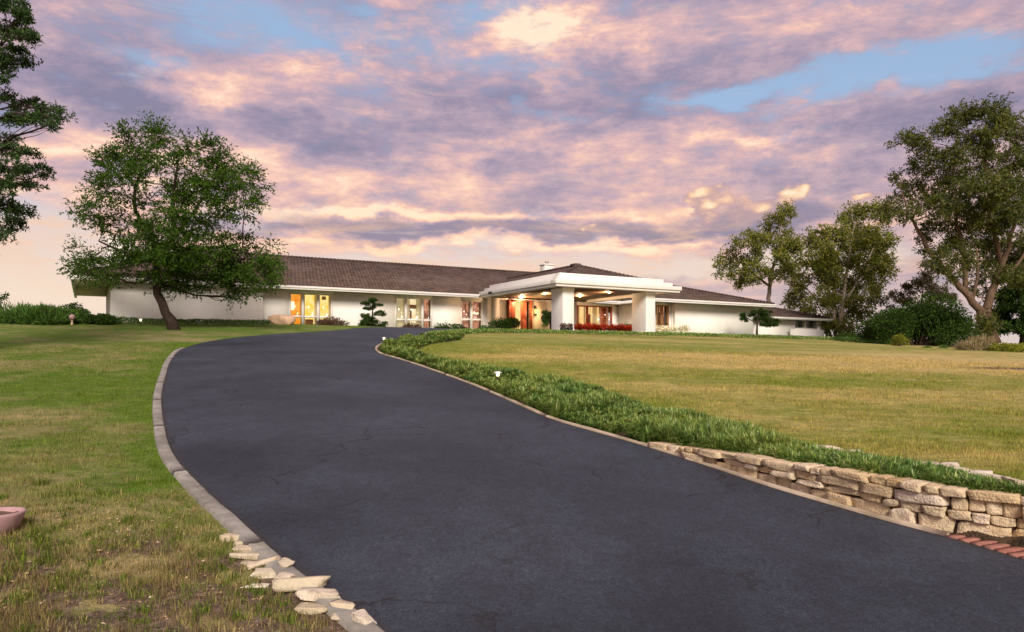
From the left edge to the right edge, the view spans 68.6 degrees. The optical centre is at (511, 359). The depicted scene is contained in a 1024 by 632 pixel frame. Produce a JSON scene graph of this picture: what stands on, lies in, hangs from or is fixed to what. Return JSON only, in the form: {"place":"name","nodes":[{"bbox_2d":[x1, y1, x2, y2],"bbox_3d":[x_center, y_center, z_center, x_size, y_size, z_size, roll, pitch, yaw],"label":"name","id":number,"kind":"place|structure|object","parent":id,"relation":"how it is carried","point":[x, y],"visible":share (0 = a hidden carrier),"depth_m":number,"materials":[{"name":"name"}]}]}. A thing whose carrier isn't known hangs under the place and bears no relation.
{"place":"outdoors","nodes":[
{"label":"outdoors","id":0,"kind":"place"},
{"bbox_2d":[0,322,1023,631],"bbox_3d":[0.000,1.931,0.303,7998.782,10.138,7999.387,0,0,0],"label":"ground","id":1,"kind":"structure","parent":0,"point":[56,336],"depth_m":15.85,"materials":[{"name":"green plant"}]},
{"bbox_2d":[0,507,26,535],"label":"planter bowl","id":2,"kind":"object","parent":1,"relation":"on","point":[11,518],"visible":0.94,"depth_m":6.81,"materials":[{"name":"pink ceramic"}]},
{"bbox_2d":[0,0,77,303],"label":"pine tree","id":3,"kind":"object","parent":1,"relation":"on","point":[14,30],"visible":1,"depth_m":24.43,"materials":[{"name":"green plant"}]},
{"bbox_2d":[0,299,80,324],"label":"shrub","id":4,"kind":"object","parent":1,"relation":"on","point":[40,314],"visible":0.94,"depth_m":41.28,"materials":[{"name":"green plant"}]},
{"bbox_2d":[69,314,74,324],"bbox_3d":[-24.508,-2.228,41.800,0.320,0.600,0.315,0,0,0],"label":"garden ornament","id":5,"kind":"object","parent":1,"relation":"on","point":[71,317],"visible":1,"depth_m":41.72,"materials":[{"name":"stone"}]},
{"bbox_2d":[62,302,91,314],"bbox_3d":[-29.263,-3.216,50.111,2.265,1.296,1.965,0,0,0],"label":"shrub","id":6,"kind":"object","parent":1,"relation":"on","point":[71,305],"visible":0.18,"depth_m":49.95,"materials":[{"name":"green plant"}]},
{"bbox_2d":[68,307,90,323],"bbox_3d":[-25.144,-2.385,43.522,2.139,1.337,2.216,0,0,0],"label":"shrub","id":7,"kind":"object","parent":1,"relation":"on","point":[80,313],"visible":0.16,"depth_m":43.21,"materials":[{"name":"green plant"}]},
{"bbox_2d":[81,313,122,324],"bbox_3d":[-23.510,-2.240,43.003,2.214,0.951,2.127,0,0,0],"label":"shrub","id":8,"kind":"object","parent":1,"relation":"on","point":[102,319],"visible":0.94,"depth_m":42.50,"materials":[{"name":"green plant"}]},
{"bbox_2d":[0,316,270,325],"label":"hedge","id":9,"kind":"object","parent":1,"relation":"on","point":[211,321],"visible":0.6,"depth_m":44.13,"materials":[{"name":"green plant"}]},
{"bbox_2d":[0,509,290,631],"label":"leaf litter","id":10,"kind":"object","parent":1,"relation":"on","point":[123,607],"visible":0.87,"depth_m":5.82,"materials":[{"name":"brown plant"}]},
{"bbox_2d":[0,461,325,631],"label":"grass tufts","id":11,"kind":"object","parent":1,"relation":"on","point":[64,574],"visible":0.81,"depth_m":5.88,"materials":[{"name":"green plant"}]},
{"bbox_2d":[55,110,291,329],"bbox_3d":[-18.741,-7.295,40.209,13.912,12.282,8.141,0,0,0],"label":"tree","id":12,"kind":"object","parent":1,"relation":"on","point":[156,252],"visible":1,"depth_m":39.10,"materials":[{"name":"green plant"}]},
{"bbox_2d":[219,533,238,541],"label":"loose stone","id":13,"kind":"object","parent":1,"relation":"on","point":[228,535],"visible":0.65,"depth_m":6.64,"materials":[{"name":"beige stone"}]},
{"bbox_2d":[233,540,242,545],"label":"loose stone","id":14,"kind":"object","parent":1,"relation":"on","point":[239,542],"visible":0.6,"depth_m":6.52,"materials":[{"name":"beige stone"}]},
{"bbox_2d":[229,552,258,559],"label":"loose stone","id":15,"kind":"object","parent":1,"relation":"on","point":[249,555],"visible":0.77,"depth_m":6.18,"materials":[{"name":"beige stone"}]},
{"bbox_2d":[232,545,259,551],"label":"loose stone","id":16,"kind":"object","parent":1,"relation":"on","point":[243,548],"visible":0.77,"depth_m":6.38,"materials":[{"name":"beige stone"}]},
{"bbox_2d":[240,560,254,564],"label":"loose stone","id":17,"kind":"object","parent":1,"relation":"on","point":[246,562],"visible":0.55,"depth_m":6.09,"materials":[{"name":"beige stone"}]},
{"bbox_2d":[240,583,269,588],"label":"loose stone","id":18,"kind":"object","parent":1,"relation":"on","point":[256,586],"visible":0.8,"depth_m":5.57,"materials":[{"name":"beige stone"}]},
{"bbox_2d":[250,568,275,578],"bbox_3d":[-1.904,1.663,5.849,0.245,0.063,0.160,0,0,-7],"label":"loose stone","id":19,"kind":"object","parent":1,"relation":"on","point":[266,572],"visible":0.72,"depth_m":5.79,"materials":[{"name":"beige stone"}]},
{"bbox_2d":[246,556,279,569],"bbox_3d":[-2.004,1.624,6.026,0.265,0.085,0.138,0,0,-38],"label":"loose stone","id":20,"kind":"object","parent":1,"relation":"on","point":[259,564],"visible":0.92,"depth_m":5.97,"materials":[{"name":"beige stone"}]},
{"bbox_2d":[152,347,384,631],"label":"curb","id":21,"kind":"structure","parent":1,"relation":"on","point":[226,518],"depth_m":7.39,"materials":[{"name":"concrete"}]},
{"bbox_2d":[278,557,294,567],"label":"loose stone","id":22,"kind":"object","parent":21,"relation":"on","point":[284,562],"visible":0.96,"depth_m":5.92,"materials":[{"name":"beige stone"}]},
{"bbox_2d":[272,575,330,592],"bbox_3d":[-1.550,1.647,5.545,0.417,0.091,0.191,0,0,0],"label":"loose stone","id":23,"kind":"object","parent":21,"relation":"on","point":[294,583],"visible":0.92,"depth_m":5.49,"materials":[{"name":"beige stone"}]},
{"bbox_2d":[295,587,340,600],"bbox_3d":[-1.373,1.672,5.344,0.337,0.070,0.146,0,0,0],"label":"loose stone","id":24,"kind":"object","parent":21,"relation":"on","point":[307,594],"visible":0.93,"depth_m":5.30,"materials":[{"name":"beige stone"}]},
{"bbox_2d":[267,314,295,324],"bbox_3d":[-15.158,-2.567,49.430,1.816,0.757,1.029,0,0,0],"label":"boulder","id":25,"kind":"object","parent":1,"relation":"on","point":[283,319],"visible":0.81,"depth_m":49.01,"materials":[{"name":"beige stone"}]},
{"bbox_2d":[273,572,296,579],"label":"loose stone","id":26,"kind":"object","parent":1,"relation":"on","point":[284,575],"visible":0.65,"depth_m":5.67,"materials":[{"name":"beige stone"}]},
{"bbox_2d":[294,602,327,614],"bbox_3d":[-1.366,1.726,5.177,0.236,0.062,0.131,0,0,6],"label":"loose stone","id":27,"kind":"object","parent":1,"relation":"on","point":[310,607],"visible":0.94,"depth_m":5.12,"materials":[{"name":"beige stone"}]},
{"bbox_2d":[313,316,349,325],"bbox_3d":[-12.275,-2.475,51.072,2.349,1.116,2.173,0,0,0],"label":"shrub","id":28,"kind":"object","parent":1,"relation":"on","point":[327,321],"visible":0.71,"depth_m":50.92,"materials":[{"name":"beige plant"}]},
{"bbox_2d":[330,612,339,620],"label":"loose stone","id":29,"kind":"object","parent":1,"relation":"on","point":[334,616],"visible":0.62,"depth_m":5.00,"materials":[{"name":"beige stone"}]},
{"bbox_2d":[329,599,354,609],"bbox_3d":[-1.159,1.697,5.154,0.200,0.062,0.099,0,0,29],"label":"loose stone","id":30,"kind":"object","parent":1,"relation":"on","point":[343,604],"visible":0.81,"depth_m":5.13,"materials":[{"name":"beige stone"}]},
{"bbox_2d":[349,609,376,624],"bbox_3d":[-1.002,1.712,4.973,0.240,0.075,0.140,0,0,40],"label":"loose stone","id":31,"kind":"object","parent":1,"relation":"on","point":[362,616],"visible":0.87,"depth_m":4.93,"materials":[{"name":"beige stone"}]},
{"bbox_2d":[357,297,388,326],"bbox_3d":[-9.676,-3.038,52.100,2.340,2.631,1.753,0,0,0],"label":"topiary pine","id":32,"kind":"object","parent":1,"relation":"on","point":[367,319],"visible":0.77,"depth_m":52.08,"materials":[{"name":"green plant"}]},
{"bbox_2d":[402,322,421,327],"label":"shrub","id":33,"kind":"object","parent":1,"relation":"on","point":[414,325],"visible":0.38,"depth_m":53.78,"materials":[{"name":"green plant"}]},
{"bbox_2d":[70,235,832,336],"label":"house","id":34,"kind":"structure","parent":1,"relation":"on","point":[318,288],"depth_m":55.74,"materials":[{"name":"paint"}]},
{"bbox_2d":[289,292,332,324],"bbox_3d":[-14.072,-3.539,52.371,3.013,2.537,0.490,0,0,-29],"label":"window","id":35,"kind":"structure","parent":34,"relation":"in","point":[306,307],"depth_m":52.44,"materials":[{"name":"glass"}]},
{"bbox_2d":[395,297,431,327],"bbox_3d":[-7.430,-3.544,56.123,2.958,2.548,0.490,0,0,-29],"label":"window","id":36,"kind":"structure","parent":34,"relation":"in","point":[408,310],"depth_m":56.23,"materials":[{"name":"clear glass"}]},
{"bbox_2d":[461,300,482,328],"bbox_3d":[-3.243,-3.535,58.489,1.915,2.530,0.490,0,0,-29],"label":"window","id":37,"kind":"structure","parent":34,"relation":"in","point":[474,319],"depth_m":58.52,"materials":[{"name":"clear glass"}]},
{"bbox_2d":[507,299,531,328],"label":"front door","id":38,"kind":"structure","parent":34,"relation":"in","point":[518,309],"depth_m":60.30,"materials":[{"name":"orange wood"}]},
{"bbox_2d":[577,305,611,327],"bbox_3d":[6.987,-3.713,64.164,3.914,2.125,0.670,0,0,-29],"label":"window","id":39,"kind":"structure","parent":34,"relation":"in","point":[591,312],"depth_m":64.31,"materials":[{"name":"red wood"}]},
{"bbox_2d":[655,305,668,330],"bbox_3d":[12.569,-3.589,63.184,1.575,2.378,0.670,0,0,-29],"label":"window","id":40,"kind":"structure","parent":34,"relation":"in","point":[659,316],"depth_m":63.26,"materials":[{"name":"clear glass"}]},
{"bbox_2d":[795,320,817,328],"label":"window","id":41,"kind":"structure","parent":34,"relation":"in","point":[803,324],"depth_m":74.50,"materials":[{"name":"glass"}]},
{"bbox_2d":[433,322,469,328],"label":"shrub","id":42,"kind":"object","parent":1,"relation":"on","point":[459,326],"visible":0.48,"depth_m":55.18,"materials":[{"name":"green plant"}]},
{"bbox_2d":[476,325,488,328],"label":"shrub","id":43,"kind":"object","parent":1,"relation":"on","point":[484,326],"visible":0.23,"depth_m":56.73,"materials":[{"name":"green plant"}]},
{"bbox_2d":[488,317,521,328],"bbox_3d":[-0.428,-2.627,56.399,2.487,1.251,2.235,0,0,30],"label":"shrub","id":44,"kind":"object","parent":1,"relation":"on","point":[512,322],"visible":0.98,"depth_m":56.03,"materials":[{"name":"green plant"}]},
{"bbox_2d":[540,309,550,329],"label":"shrub","id":45,"kind":"object","parent":1,"relation":"on","point":[546,318],"visible":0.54,"depth_m":50.88,"materials":[{"name":"green plant"}]},
{"bbox_2d":[574,323,631,331],"bbox_3d":[7.229,-2.470,57.797,6.482,0.738,1.252,0,0,-27],"label":"flower bed","id":46,"kind":"object","parent":1,"relation":"on","point":[596,327],"visible":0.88,"depth_m":57.58,"materials":[{"name":"red plant"}]},
{"bbox_2d":[416,328,858,339],"bbox_3d":[12.204,-1.545,50.045,40.508,0.777,4.896,0,0,-29],"label":"hedge","id":47,"kind":"object","parent":1,"relation":"on","point":[552,331],"visible":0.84,"depth_m":46.96,"materials":[{"name":"green plant"}]},
{"bbox_2d":[375,343,948,536],"bbox_3d":[-0.716,0.470,20.043,2.617,2.444,28.126,0,0,-20],"label":"edging","id":48,"kind":"object","parent":1,"relation":"on","point":[863,511],"depth_m":9.05,"materials":[{"name":"grey concrete"}]},
{"bbox_2d":[655,324,690,332],"bbox_3d":[13.024,-2.482,60.455,3.739,0.824,1.107,0,0,-28],"label":"flower bed","id":49,"kind":"object","parent":1,"relation":"on","point":[663,328],"visible":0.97,"depth_m":60.42,"materials":[{"name":"white plant"}]},
{"bbox_2d":[378,329,1023,495],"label":"ground cover","id":50,"kind":"object","parent":1,"relation":"on","point":[566,398],"visible":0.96,"depth_m":11.82,"materials":[{"name":"green plant"}]},
{"bbox_2d":[710,198,806,301],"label":"tree","id":51,"kind":"object","parent":1,"relation":"on","point":[781,251],"visible":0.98,"depth_m":85.18,"materials":[{"name":"green plant"}]},
{"bbox_2d":[739,307,780,334],"bbox_3d":[20.931,-2.999,63.129,3.732,2.781,1.896,0,0,7],"label":"tree","id":52,"kind":"object","parent":1,"relation":"on","point":[763,316],"depth_m":63.12,"materials":[{"name":"green plant"}]},
{"bbox_2d":[648,441,1023,537],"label":"stone wall","id":53,"kind":"structure","parent":1,"relation":"on","point":[940,506],"depth_m":7.26,"materials":[{"name":"stone"}]},
{"bbox_2d":[779,196,903,337],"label":"tree","id":54,"kind":"object","parent":1,"relation":"on","point":[826,264],"visible":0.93,"depth_m":75.24,"materials":[{"name":"green plant"}]},
{"bbox_2d":[836,332,859,337],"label":"hedge","id":55,"kind":"object","parent":1,"relation":"on","point":[852,335],"visible":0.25,"depth_m":57.71,"materials":[{"name":"green plant"}]},
{"bbox_2d":[830,336,903,344],"bbox_3d":[23.993,-1.263,50.669,2.177,0.774,5.244,0,0,-34],"label":"hedge","id":56,"kind":"object","parent":1,"relation":"on","point":[851,339],"visible":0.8,"depth_m":50.86,"materials":[{"name":"green plant"}]},
{"bbox_2d":[890,333,910,345],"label":"shrub","id":57,"kind":"object","parent":1,"relation":"on","point":[899,338],"visible":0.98,"depth_m":45.83,"materials":[{"name":"green plant"}]},
{"bbox_2d":[876,269,958,308],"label":"tree","id":58,"kind":"object","parent":1,"relation":"on","point":[926,283],"visible":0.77,"depth_m":73.20,"materials":[{"name":"green plant"}]},
{"bbox_2d":[854,291,982,346],"bbox_3d":[26.949,-2.372,50.218,6.906,4.182,7.053,0,0,0],"label":"bush","id":59,"kind":"object","parent":1,"relation":"on","point":[921,321],"visible":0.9,"depth_m":49.07,"materials":[{"name":"green plant"}]},
{"bbox_2d":[934,462,959,466],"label":"edging stone","id":60,"kind":"object","parent":1,"relation":"on","point":[948,464],"visible":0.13,"depth_m":7.87,"materials":[{"name":"beige stone"}]},
{"bbox_2d":[875,90,1023,343],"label":"eucalyptus tree","id":61,"kind":"object","parent":1,"relation":"on","point":[1003,189],"visible":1,"depth_m":57.05,"materials":[{"name":"green plant"}]},
{"bbox_2d":[949,464,971,471],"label":"edging stone","id":62,"kind":"object","parent":1,"relation":"on","point":[958,467],"visible":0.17,"depth_m":7.64,"materials":[{"name":"beige stone"}]},
{"bbox_2d":[953,334,995,350],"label":"ornamental grass","id":63,"kind":"object","parent":1,"relation":"on","point":[979,344],"depth_m":41.76,"materials":[{"name":"brown plant"}]},
{"bbox_2d":[968,470,992,474],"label":"edging stone","id":64,"kind":"object","parent":1,"relation":"on","point":[984,471],"visible":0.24,"depth_m":7.34,"materials":[{"name":"beige stone"}]},
{"bbox_2d":[947,534,1023,558],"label":"brick edging","id":65,"kind":"object","parent":1,"relation":"on","point":[1014,551],"visible":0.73,"depth_m":6.46,"materials":[{"name":"red brick"}]},
{"bbox_2d":[976,473,1010,477],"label":"edging stone","id":66,"kind":"object","parent":1,"relation":"on","point":[988,474],"visible":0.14,"depth_m":7.17,"materials":[{"name":"beige stone"}]},
{"bbox_2d":[984,341,1023,351],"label":"hedge","id":67,"kind":"object","parent":1,"relation":"on","point":[1010,347],"visible":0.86,"depth_m":41.41,"materials":[{"name":"green plant"}]},
{"bbox_2d":[989,263,1023,344],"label":"tree","id":68,"kind":"object","parent":1,"relation":"on","point":[1012,302],"visible":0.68,"depth_m":64.11,"materials":[{"name":"green plant"}]},
{"bbox_2d":[1000,476,1023,486],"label":"edging stone","id":69,"kind":"object","parent":1,"relation":"on","point":[1009,479],"visible":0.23,"depth_m":6.80,"materials":[{"name":"beige stone"}]},
{"bbox_2d":[0,0,1023,343],"label":"sky","id":70,"kind":"structure","parent":0,"point":[635,138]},
{"bbox_2d":[161,327,1023,631],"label":"driveway","id":71,"kind":"structure","parent":0,"point":[391,493],"depth_m":7.25,"materials":[{"name":"black asphalt"}]},
{"bbox_2d":[559,322,567,332],"bbox_3d":[3.311,-2.056,48.337,0.514,0.684,0.546,0,0,41],"label":"plant pot","id":72,"kind":"object","parent":71,"relation":"on","point":[563,326],"visible":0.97,"depth_m":48.21,"materials":[{"name":"metal"}]},
{"bbox_2d":[566,323,572,329],"bbox_3d":[3.744,-2.049,48.573,0.495,0.663,0.540,0,0,0],"label":"plant pot","id":73,"kind":"object","parent":71,"relation":"on","point":[569,326],"visible":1,"depth_m":48.48,"materials":[{"name":"metal"}]}
]}

